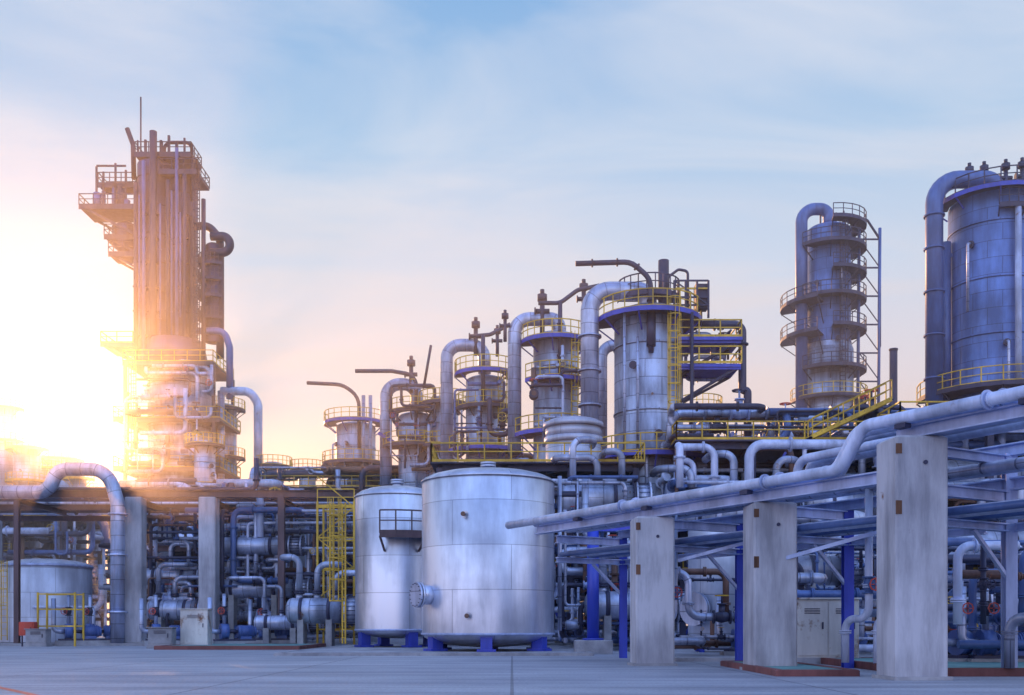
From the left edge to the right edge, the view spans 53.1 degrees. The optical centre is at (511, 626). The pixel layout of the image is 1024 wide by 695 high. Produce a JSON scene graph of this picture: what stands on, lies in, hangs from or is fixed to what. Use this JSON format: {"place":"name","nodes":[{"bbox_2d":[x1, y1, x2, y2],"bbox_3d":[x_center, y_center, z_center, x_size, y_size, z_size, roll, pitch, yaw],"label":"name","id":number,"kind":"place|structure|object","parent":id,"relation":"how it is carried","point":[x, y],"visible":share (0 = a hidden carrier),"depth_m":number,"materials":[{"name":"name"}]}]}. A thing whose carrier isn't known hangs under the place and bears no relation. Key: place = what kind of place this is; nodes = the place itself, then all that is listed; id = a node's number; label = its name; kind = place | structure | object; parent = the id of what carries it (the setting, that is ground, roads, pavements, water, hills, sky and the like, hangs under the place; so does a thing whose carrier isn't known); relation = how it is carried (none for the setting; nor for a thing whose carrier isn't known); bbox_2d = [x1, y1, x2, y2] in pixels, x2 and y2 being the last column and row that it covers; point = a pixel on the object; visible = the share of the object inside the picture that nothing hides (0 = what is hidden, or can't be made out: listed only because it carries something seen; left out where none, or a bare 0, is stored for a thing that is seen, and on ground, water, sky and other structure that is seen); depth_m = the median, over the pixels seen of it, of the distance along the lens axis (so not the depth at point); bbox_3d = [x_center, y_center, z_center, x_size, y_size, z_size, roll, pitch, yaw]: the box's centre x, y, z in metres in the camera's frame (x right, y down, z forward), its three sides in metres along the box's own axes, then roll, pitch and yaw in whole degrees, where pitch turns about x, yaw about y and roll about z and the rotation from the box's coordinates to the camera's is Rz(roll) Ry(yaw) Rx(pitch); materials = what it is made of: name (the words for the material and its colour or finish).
{"place":"outdoors","nodes":[
{"label":"outdoors","id":0,"kind":"place"},
{"bbox_2d":[0,634,1023,694],"bbox_3d":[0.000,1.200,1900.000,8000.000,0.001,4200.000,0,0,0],"label":"ground","id":1,"kind":"structure","parent":0,"point":[97,670],"depth_m":23.91,"materials":[{"name":"concrete"}]},
{"bbox_2d":[0,398,24,548],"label":"process vessel","id":2,"kind":"object","parent":1,"relation":"on","point":[8,421],"visible":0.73,"depth_m":167.72,"materials":[{"name":"silver metal"}]},
{"bbox_2d":[0,687,37,694],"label":"painted ground line","id":3,"kind":"object","parent":1,"relation":"on","point":[17,691],"depth_m":18.73,"materials":[{"name":"red paint"}]},
{"bbox_2d":[5,438,49,548],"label":"process vessel","id":4,"kind":"object","parent":1,"relation":"on","point":[27,466],"visible":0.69,"depth_m":164.20,"materials":[{"name":"silver metal"}]},
{"bbox_2d":[19,622,37,646],"bbox_3d":[-28.350,0.475,59.965,0.900,1.450,0.570,0,0,0],"label":"fire hose box","id":5,"kind":"object","parent":1,"relation":"on","point":[23,626],"visible":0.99,"depth_m":59.72,"materials":[{"name":"red paint"}]},
{"bbox_2d":[24,630,52,646],"bbox_3d":[-27.750,0.672,60.000,1.320,1.055,0.840,0,0,0],"label":"junction box","id":6,"kind":"object","parent":1,"relation":"on","point":[37,638],"visible":0.96,"depth_m":59.63,"materials":[{"name":"metal"}]},
{"bbox_2d":[41,460,58,556],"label":"process vessel","id":7,"kind":"object","parent":1,"relation":"on","point":[45,469],"visible":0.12,"depth_m":173.75,"materials":[{"name":"silver metal"}]},
{"bbox_2d":[0,515,109,629],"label":"process piping","id":8,"kind":"object","parent":1,"relation":"on","point":[49,535],"visible":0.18,"depth_m":144.04,"materials":[{"name":"silver metal"}]},
{"bbox_2d":[3,515,109,633],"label":"steel platform structure","id":9,"kind":"object","parent":1,"relation":"on","point":[70,524],"visible":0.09,"depth_m":156.05,"materials":[{"name":"metal"}]},
{"bbox_2d":[37,592,84,645],"bbox_3d":[-26.960,-0.400,61.200,2.300,3.200,1.300,0,0,0],"label":"access frame","id":10,"kind":"object","parent":1,"relation":"on","point":[75,609],"visible":0.91,"depth_m":60.56,"materials":[{"name":"yellow paint"}]},
{"bbox_2d":[41,450,84,557],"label":"process vessel","id":11,"kind":"object","parent":1,"relation":"on","point":[60,457],"visible":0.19,"depth_m":175.51,"materials":[{"name":"silver metal"}]},
{"bbox_2d":[0,637,147,645],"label":"equipment pad","id":12,"kind":"object","parent":1,"relation":"on","point":[97,644],"depth_m":62.00,"materials":[{"name":"concrete"}]},
{"bbox_2d":[0,558,94,641],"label":"storage tank","id":13,"kind":"object","parent":12,"relation":"on","point":[41,575],"visible":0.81,"depth_m":65.60,"materials":[{"name":"metal"}]},
{"bbox_2d":[0,462,127,642],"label":"overhead pipe","id":14,"kind":"object","parent":12,"relation":"on","point":[56,475],"visible":0.98,"depth_m":62.50,"materials":[{"name":"silver metal"}]},
{"bbox_2d":[51,595,103,645],"bbox_3d":[-26.262,-0.340,61.865,2.886,3.080,1.162,0,0,-29],"label":"process pump","id":15,"kind":"object","parent":12,"relation":"on","point":[92,633],"visible":0.95,"depth_m":61.56,"materials":[{"name":"metal"}]},
{"bbox_2d":[73,595,109,642],"bbox_3d":[-25.372,-0.340,62.865,2.886,3.080,1.162,0,0,-29],"label":"process pump","id":16,"kind":"object","parent":12,"relation":"on","point":[105,630],"visible":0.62,"depth_m":62.62,"materials":[{"name":"metal"}]},
{"bbox_2d":[139,595,179,645],"bbox_3d":[-20.992,-0.340,61.865,2.886,3.080,1.162,0,0,-29],"label":"process pump","id":17,"kind":"object","parent":12,"relation":"on","point":[155,610],"visible":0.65,"depth_m":61.38,"materials":[{"name":"metal"}]},
{"bbox_2d":[147,562,197,626],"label":"heat exchanger","id":18,"kind":"object","parent":12,"relation":"on","point":[173,606],"visible":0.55,"depth_m":65.78,"materials":[{"name":"silver metal"}]},
{"bbox_2d":[147,540,197,584],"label":"heat exchanger","id":19,"kind":"object","parent":18,"relation":"on","point":[167,572],"visible":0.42,"depth_m":66.63,"materials":[{"name":"silver metal"}]},
{"bbox_2d":[0,490,377,642],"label":"pipe rack","id":20,"kind":"object","parent":12,"relation":"on","point":[210,506],"visible":0.3,"depth_m":63.98,"materials":[{"name":"concrete"}]},
{"bbox_2d":[0,458,353,589],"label":"rack pipes","id":21,"kind":"object","parent":20,"relation":"on","point":[260,502],"visible":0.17,"depth_m":69.89,"materials":[{"name":"silver metal"}]},
{"bbox_2d":[62,476,94,562],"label":"process vessel","id":22,"kind":"object","parent":1,"relation":"on","point":[78,481],"visible":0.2,"depth_m":164.55,"materials":[{"name":"silver metal"}]},
{"bbox_2d":[88,483,104,626],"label":"process vessel","id":23,"kind":"object","parent":1,"relation":"on","point":[95,581],"visible":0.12,"depth_m":173.28,"materials":[{"name":"silver metal"}]},
{"bbox_2d":[146,627,177,648],"bbox_3d":[-18.792,0.623,55.000,1.420,1.155,0.840,0,0,0],"label":"control cabinet","id":24,"kind":"object","parent":1,"relation":"on","point":[157,636],"visible":0.96,"depth_m":54.63,"materials":[{"name":"metal"}]},
{"bbox_2d":[78,97,262,479],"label":"distillation tower","id":25,"kind":"structure","parent":1,"relation":"on","point":[152,239],"depth_m":117.58,"materials":[{"name":"metal"}]},
{"bbox_2d":[184,432,224,482],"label":"process vessel","id":26,"kind":"object","parent":1,"relation":"on","point":[204,452],"visible":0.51,"depth_m":110.97,"materials":[{"name":"silver metal"}]},
{"bbox_2d":[119,476,290,626],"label":"process piping","id":27,"kind":"object","parent":1,"relation":"on","point":[264,484],"visible":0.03,"depth_m":98.09,"materials":[{"name":"silver metal"}]},
{"bbox_2d":[216,396,245,478],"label":"process vessel","id":28,"kind":"object","parent":1,"relation":"on","point":[231,447],"visible":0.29,"depth_m":122.85,"materials":[{"name":"silver metal"}]},
{"bbox_2d":[207,594,258,643],"bbox_3d":[-16.317,-0.340,59.865,2.886,3.080,1.162,0,0,-29],"label":"process pump","id":29,"kind":"object","parent":1,"relation":"on","point":[245,634],"visible":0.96,"depth_m":59.61,"materials":[{"name":"metal"}]},
{"bbox_2d":[154,643,325,649],"bbox_3d":[-14.500,1.100,56.000,7.400,0.200,8.000,0,0,0],"label":"equipment pad","id":30,"kind":"object","parent":1,"relation":"on","point":[270,646],"visible":0.86,"depth_m":52.00,"materials":[{"name":"grey concrete"}]},
{"bbox_2d":[180,609,213,644],"bbox_3d":[-17.267,0.122,56.000,1.620,2.155,0.940,0,0,0],"label":"control cabinet","id":31,"kind":"object","parent":30,"relation":"on","point":[195,626],"visible":0.95,"depth_m":55.58,"materials":[{"name":"metal"}]},
{"bbox_2d":[147,505,357,639],"bbox_3d":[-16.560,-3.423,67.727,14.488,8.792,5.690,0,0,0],"label":"process piping","id":32,"kind":"object","parent":1,"relation":"on","point":[231,527],"visible":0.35,"depth_m":66.31,"materials":[{"name":"metal"}]},
{"bbox_2d":[220,554,313,638],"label":"heat exchanger","id":33,"kind":"object","parent":1,"relation":"on","point":[233,594],"visible":0.46,"depth_m":65.55,"materials":[{"name":"silver metal"}]},
{"bbox_2d":[224,504,305,555],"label":"heat exchanger","id":34,"kind":"object","parent":33,"relation":"on","point":[265,545],"visible":0.6,"depth_m":65.56,"materials":[{"name":"silver metal"}]},
{"bbox_2d":[248,596,289,642],"bbox_3d":[-15.056,-0.340,63.915,2.886,3.080,1.160,0,0,0],"label":"process pump","id":35,"kind":"object","parent":1,"relation":"on","point":[282,636],"visible":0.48,"depth_m":63.67,"materials":[{"name":"metal"}]},
{"bbox_2d":[253,454,291,483],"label":"process vessel","id":36,"kind":"object","parent":1,"relation":"on","point":[271,464],"visible":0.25,"depth_m":118.39,"materials":[{"name":"silver metal"}]},
{"bbox_2d":[228,576,326,642],"bbox_3d":[-14.601,-0.942,63.825,6.013,4.283,2.749,0,0,0],"label":"heat exchanger","id":37,"kind":"object","parent":1,"relation":"on","point":[265,623],"visible":0.59,"depth_m":62.71,"materials":[{"name":"silver metal"}]},
{"bbox_2d":[289,459,321,486],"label":"process vessel","id":38,"kind":"object","parent":1,"relation":"on","point":[305,482],"visible":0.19,"depth_m":117.03,"materials":[{"name":"silver metal"}]},
{"bbox_2d":[279,554,354,646],"bbox_3d":[-11.010,-1.522,60.642,5.505,5.444,3.115,0,0,0],"label":"heat exchanger","id":39,"kind":"object","parent":1,"relation":"on","point":[301,611],"visible":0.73,"depth_m":59.48,"materials":[{"name":"silver metal"}]},
{"bbox_2d":[249,464,397,627],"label":"process piping","id":40,"kind":"object","parent":1,"relation":"on","point":[362,472],"visible":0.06,"depth_m":103.58,"materials":[{"name":"silver metal"}]},
{"bbox_2d":[260,475,397,578],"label":"steel platform structure","id":41,"kind":"object","parent":1,"relation":"on","point":[322,487],"visible":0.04,"depth_m":103.51,"materials":[{"name":"metal"}]},
{"bbox_2d":[316,476,354,643],"bbox_3d":[-10.669,-3.937,62.596,2.342,10.273,2.929,0,0,0],"label":"access ladder","id":42,"kind":"object","parent":1,"relation":"on","point":[323,537],"visible":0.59,"depth_m":61.94,"materials":[{"name":"yellow metal"}]},
{"bbox_2d":[307,381,379,577],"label":"distillation column","id":43,"kind":"structure","parent":1,"relation":"on","point":[355,444],"depth_m":109.86,"materials":[{"name":"silver metal"}]},
{"bbox_2d":[355,356,436,637],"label":"distillation column","id":44,"kind":"structure","parent":1,"relation":"on","point":[414,467],"depth_m":99.33,"materials":[{"name":"silver metal"}]},
{"bbox_2d":[274,644,593,655],"bbox_3d":[-3.150,1.135,50.600,12.900,0.130,18.800,0,0,0],"label":"tank pad","id":45,"kind":"object","parent":1,"relation":"on","point":[455,650],"visible":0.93,"depth_m":43.91,"materials":[{"name":"concrete"}]},
{"bbox_2d":[329,479,427,647],"bbox_3d":[-5.896,-3.285,53.502,5.557,8.870,5.266,0,0,26],"label":"storage tank","id":46,"kind":"object","parent":45,"relation":"on","point":[388,546],"visible":0.77,"depth_m":52.04,"materials":[{"name":"metal"}]},
{"bbox_2d":[410,461,561,651],"bbox_3d":[-1.123,-3.100,45.943,6.696,8.500,6.158,0,0,0],"label":"storage tank","id":47,"kind":"object","parent":45,"relation":"on","point":[486,584],"visible":0.98,"depth_m":43.42,"materials":[{"name":"metal"}]},
{"bbox_2d":[547,474,639,641],"bbox_3d":[1.126,-4.025,61.505,12.453,10.133,9.971,0,0,0],"label":"process piping","id":48,"kind":"object","parent":45,"relation":"on","point":[585,481],"visible":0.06,"depth_m":57.35,"materials":[{"name":"metal"}]},
{"bbox_2d":[551,436,652,511],"bbox_3d":[5.102,-8.584,59.112,5.706,4.593,3.176,0,0,0],"label":"heat exchanger","id":49,"kind":"object","parent":48,"relation":"on","point":[599,495],"visible":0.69,"depth_m":58.09,"materials":[{"name":"silver metal"}]},
{"bbox_2d":[416,387,465,475],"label":"distillation column","id":50,"kind":"structure","parent":1,"relation":"on","point":[436,436],"depth_m":98.67,"materials":[{"name":"silver metal"}]},
{"bbox_2d":[423,317,523,458],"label":"distillation column","id":51,"kind":"structure","parent":1,"relation":"on","point":[485,406],"depth_m":88.40,"materials":[{"name":"silver metal"}]},
{"bbox_2d":[430,442,644,646],"bbox_3d":[1.500,-4.745,66.000,12.500,11.890,13.000,0,0,0],"label":"steel platform structure","id":52,"kind":"object","parent":1,"relation":"on","point":[633,466],"visible":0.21,"depth_m":59.83,"materials":[{"name":"metal"}]},
{"bbox_2d":[543,416,603,478],"bbox_3d":[3.780,-11.021,63.000,3.700,3.542,3.700,0,0,0],"label":"reflux drum","id":53,"kind":"object","parent":52,"relation":"on","point":[566,429],"visible":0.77,"depth_m":61.54,"materials":[{"name":"silver metal"}]},
{"bbox_2d":[499,279,598,641],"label":"distillation column","id":54,"kind":"structure","parent":1,"relation":"on","point":[554,378],"depth_m":77.54,"materials":[{"name":"silver metal"}]},
{"bbox_2d":[557,506,629,643],"bbox_3d":[4.799,-2.666,52.982,4.836,7.268,6.407,0,0,0],"label":"process piping","id":55,"kind":"object","parent":1,"relation":"on","point":[578,625],"visible":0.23,"depth_m":52.79,"materials":[{"name":"silver metal"}]},
{"bbox_2d":[505,453,687,629],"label":"process piping","id":56,"kind":"object","parent":1,"relation":"on","point":[530,456],"depth_m":95.00,"materials":[{"name":"metal"}]},
{"bbox_2d":[563,526,685,653],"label":"steel column","id":57,"kind":"structure","parent":1,"relation":"on","point":[593,642],"depth_m":43.76,"materials":[{"name":"metal"}]},
{"bbox_2d":[584,540,684,639],"bbox_3d":[6.216,-1.504,50.673,5.395,5.409,3.054,0,0,0],"label":"heat exchanger","id":58,"kind":"object","parent":1,"relation":"on","point":[608,607],"visible":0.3,"depth_m":49.48,"materials":[{"name":"silver metal"}]},
{"bbox_2d":[627,516,676,665],"bbox_3d":[4.280,-1.050,31.300,1.300,4.500,1.230,0,0,-3],"label":"concrete post","id":59,"kind":"object","parent":1,"relation":"on","point":[652,590],"visible":0.97,"depth_m":30.77,"materials":[{"name":"concrete"}]},
{"bbox_2d":[575,258,751,644],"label":"distillation column","id":60,"kind":"structure","parent":1,"relation":"on","point":[655,342],"depth_m":66.03,"materials":[{"name":"silver metal"}]},
{"bbox_2d":[599,340,613,449],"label":"reflux pipe","id":61,"kind":"object","parent":60,"relation":"attached to","point":[606,348],"visible":0.39,"depth_m":75.63,"materials":[{"name":"silver metal"}]},
{"bbox_2d":[680,513,734,651],"bbox_3d":[9.134,-2.007,43.178,4.818,6.414,2.609,0,0,-23],"label":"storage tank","id":62,"kind":"object","parent":1,"relation":"on","point":[704,593],"visible":0.11,"depth_m":41.78,"materials":[{"name":"metal"}]},
{"bbox_2d":[697,473,740,480],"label":"process vessel","id":63,"kind":"object","parent":1,"relation":"on","point":[727,474],"visible":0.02,"depth_m":73.26,"materials":[{"name":"silver metal"}]},
{"bbox_2d":[627,648,872,661],"bbox_3d":[13.750,1.130,42.250,16.500,0.140,15.500,0,0,0],"label":"equipment pad","id":64,"kind":"object","parent":1,"relation":"on","point":[687,655],"visible":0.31,"depth_m":36.40,"materials":[{"name":"concrete"}]},
{"bbox_2d":[675,567,734,650],"bbox_3d":[7.460,-0.623,38.467,4.960,3.125,5.066,0,0,0],"label":"process piping","id":65,"kind":"object","parent":64,"relation":"on","point":[722,615],"visible":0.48,"depth_m":37.20,"materials":[{"name":"silver metal"}]},
{"bbox_2d":[716,596,734,655],"bbox_3d":[8.766,-0.060,37.930,2.361,2.520,0.950,0,0,0],"label":"process pump","id":66,"kind":"object","parent":64,"relation":"on","point":[732,641],"visible":0.22,"depth_m":37.90,"materials":[{"name":"metal"}]},
{"bbox_2d":[859,608,871,654],"bbox_3d":[13.326,-0.060,39.900,0.810,2.520,2.361,0,0,4],"label":"process pump","id":67,"kind":"object","parent":64,"relation":"on","point":[862,632],"visible":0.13,"depth_m":38.79,"materials":[{"name":"metal"}]},
{"bbox_2d":[797,537,1023,651],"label":"process piping","id":68,"kind":"object","parent":64,"relation":"on","point":[810,578],"visible":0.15,"depth_m":37.95,"materials":[{"name":"silver metal"}]},
{"bbox_2d":[534,403,1023,667],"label":"pipe rack","id":69,"kind":"object","parent":1,"relation":"on","point":[1005,487],"visible":0.7,"depth_m":28.22,"materials":[{"name":"metal"}]},
{"bbox_2d":[505,385,1023,667],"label":"rack pipes","id":70,"kind":"object","parent":69,"relation":"on","point":[864,438],"visible":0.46,"depth_m":26.45,"materials":[{"name":"metal"}]},
{"bbox_2d":[720,660,859,675],"bbox_3d":[7.300,1.120,27.700,2.000,0.160,6.600,0,0,0],"label":"equipment pad","id":71,"kind":"object","parent":1,"relation":"on","point":[803,669],"visible":0.76,"depth_m":25.12,"materials":[{"name":"grey concrete"}]},
{"bbox_2d":[740,502,796,669],"bbox_3d":[6.970,-1.050,27.700,1.300,4.500,1.230,0,0,-3],"label":"concrete post","id":72,"kind":"object","parent":71,"relation":"on","point":[769,590],"visible":0.84,"depth_m":27.18,"materials":[{"name":"concrete"}]},
{"bbox_2d":[797,598,861,663],"bbox_3d":[10.037,0.147,33.000,2.120,2.105,1.040,0,0,0],"label":"control cabinet","id":73,"kind":"object","parent":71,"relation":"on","point":[818,628],"visible":0.62,"depth_m":32.53,"materials":[{"name":"metal"}]},
{"bbox_2d":[731,423,849,436],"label":"process piping","id":74,"kind":"object","parent":1,"relation":"on","point":[845,432],"depth_m":92.57,"materials":[{"name":"silver metal"}]},
{"bbox_2d":[780,202,881,425],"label":"distillation tower","id":75,"kind":"structure","parent":1,"relation":"on","point":[826,300],"depth_m":103.11,"materials":[{"name":"metal"}]},
{"bbox_2d":[655,437,1018,641],"bbox_3d":[21.073,-5.107,62.754,23.957,12.624,11.388,0,0,0],"label":"process piping","id":76,"kind":"object","parent":1,"relation":"on","point":[678,483],"visible":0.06,"depth_m":58.60,"materials":[{"name":"silver metal"}]},
{"bbox_2d":[649,450,806,523],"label":"pipes","id":77,"kind":"object","parent":76,"relation":"on","point":[655,471],"visible":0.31,"depth_m":58.87,"materials":[{"name":"silver metal"}]},
{"bbox_2d":[805,457,876,515],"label":"pipes","id":78,"kind":"object","parent":76,"relation":"on","point":[862,465],"visible":0.07,"depth_m":57.86,"materials":[{"name":"silver metal"}]},
{"bbox_2d":[948,433,1023,480],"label":"pipes","id":79,"kind":"object","parent":76,"relation":"on","point":[1001,437],"visible":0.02,"depth_m":57.35,"materials":[{"name":"silver metal"}]},
{"bbox_2d":[665,421,1023,634],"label":"steel platform structure","id":80,"kind":"object","parent":1,"relation":"on","point":[737,448],"visible":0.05,"depth_m":61.83,"materials":[{"name":"metal"}]},
{"bbox_2d":[660,388,924,461],"bbox_3d":[21.711,-12.831,67.982,24.588,3.678,12.571,0,0,0],"label":"process piping","id":81,"kind":"object","parent":80,"relation":"on","point":[739,410],"visible":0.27,"depth_m":63.06,"materials":[{"name":"metal"}]},
{"bbox_2d":[806,379,893,438],"bbox_3d":[19.629,-12.540,59.700,5.223,2.912,0.871,0,0,34],"label":"access stair","id":82,"kind":"object","parent":80,"relation":"attached to","point":[854,416],"visible":0.98,"depth_m":59.47,"materials":[{"name":"yellow metal"}]},
{"bbox_2d":[889,348,897,404],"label":"vent stack","id":83,"kind":"object","parent":80,"relation":"on","point":[893,364],"visible":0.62,"depth_m":87.73,"materials":[{"name":"grey metal"}]},
{"bbox_2d":[872,435,952,680],"bbox_3d":[9.050,-1.515,23.200,1.320,5.430,1.250,0,0,-3],"label":"concrete post","id":84,"kind":"object","parent":1,"relation":"on","point":[912,557],"visible":1,"depth_m":22.67,"materials":[{"name":"concrete"}]},
{"bbox_2d":[821,657,1023,675],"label":"equipment pad","id":85,"kind":"object","parent":1,"relation":"on","point":[972,668],"visible":0.37,"depth_m":25.86,"materials":[{"name":"grey concrete"}]},
{"bbox_2d":[874,539,1023,654],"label":"process piping","id":86,"kind":"object","parent":85,"relation":"on","point":[983,573],"visible":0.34,"depth_m":28.48,"materials":[{"name":"metal"}]},
{"bbox_2d":[948,581,1000,661],"bbox_3d":[13.436,-0.060,29.892,2.361,2.520,0.959,0,0,-23],"label":"process pump","id":87,"kind":"object","parent":85,"relation":"on","point":[959,655],"visible":0.32,"depth_m":29.58,"materials":[{"name":"metal"}]},
{"bbox_2d":[958,586,1023,661],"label":"process pump","id":88,"kind":"object","parent":85,"relation":"on","point":[985,655],"visible":0.45,"depth_m":29.30,"materials":[{"name":"metal"}]},
{"bbox_2d":[877,401,1023,569],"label":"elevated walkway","id":89,"kind":"structure","parent":1,"relation":"on","point":[1018,435],"depth_m":56.12,"materials":[{"name":"metal"}]},
{"bbox_2d":[948,478,1023,553],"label":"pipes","id":90,"kind":"object","parent":89,"relation":"on","point":[993,535],"visible":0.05,"depth_m":54.47,"materials":[{"name":"silver metal"}]},
{"bbox_2d":[916,157,1023,406],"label":"distillation tower","id":91,"kind":"structure","parent":1,"relation":"on","point":[973,294],"depth_m":73.89,"materials":[{"name":"metal"}]},
{"bbox_2d":[0,0,1023,625],"label":"sky","id":92,"kind":"structure","parent":0,"point":[387,177],"materials":[{"name":"blue"}]},
{"bbox_2d":[683,393,721,562],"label":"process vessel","id":93,"kind":"object","parent":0,"point":[713,399],"visible":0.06,"depth_m":90.35,"materials":[{"name":"metal"}]},
{"bbox_2d":[760,422,810,436],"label":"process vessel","id":94,"kind":"object","parent":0,"point":[798,433],"visible":0.08,"depth_m":88.61,"materials":[{"name":"metal"}]},
{"bbox_2d":[797,518,864,587],"bbox_3d":[12.824,-2.470,48.673,7.112,7.341,3.054,0,0,0],"label":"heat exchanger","id":95,"kind":"object","parent":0,"point":[807,563],"visible":0.11,"depth_m":47.42,"materials":[{"name":"silver metal"}]},
{"bbox_2d":[802,510,871,635],"bbox_3d":[16.467,-2.350,52.000,3.400,7.100,3.400,0,0,0],"label":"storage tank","id":96,"kind":"object","parent":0,"point":[857,514],"visible":0.02,"depth_m":50.60,"materials":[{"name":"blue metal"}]},
{"bbox_2d":[836,534,995,616],"bbox_3d":[18.158,-1.475,46.612,7.645,5.351,3.176,0,0,0],"label":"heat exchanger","id":97,"kind":"object","parent":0,"point":[992,598],"visible":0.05,"depth_m":45.52,"materials":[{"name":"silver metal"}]}
]}

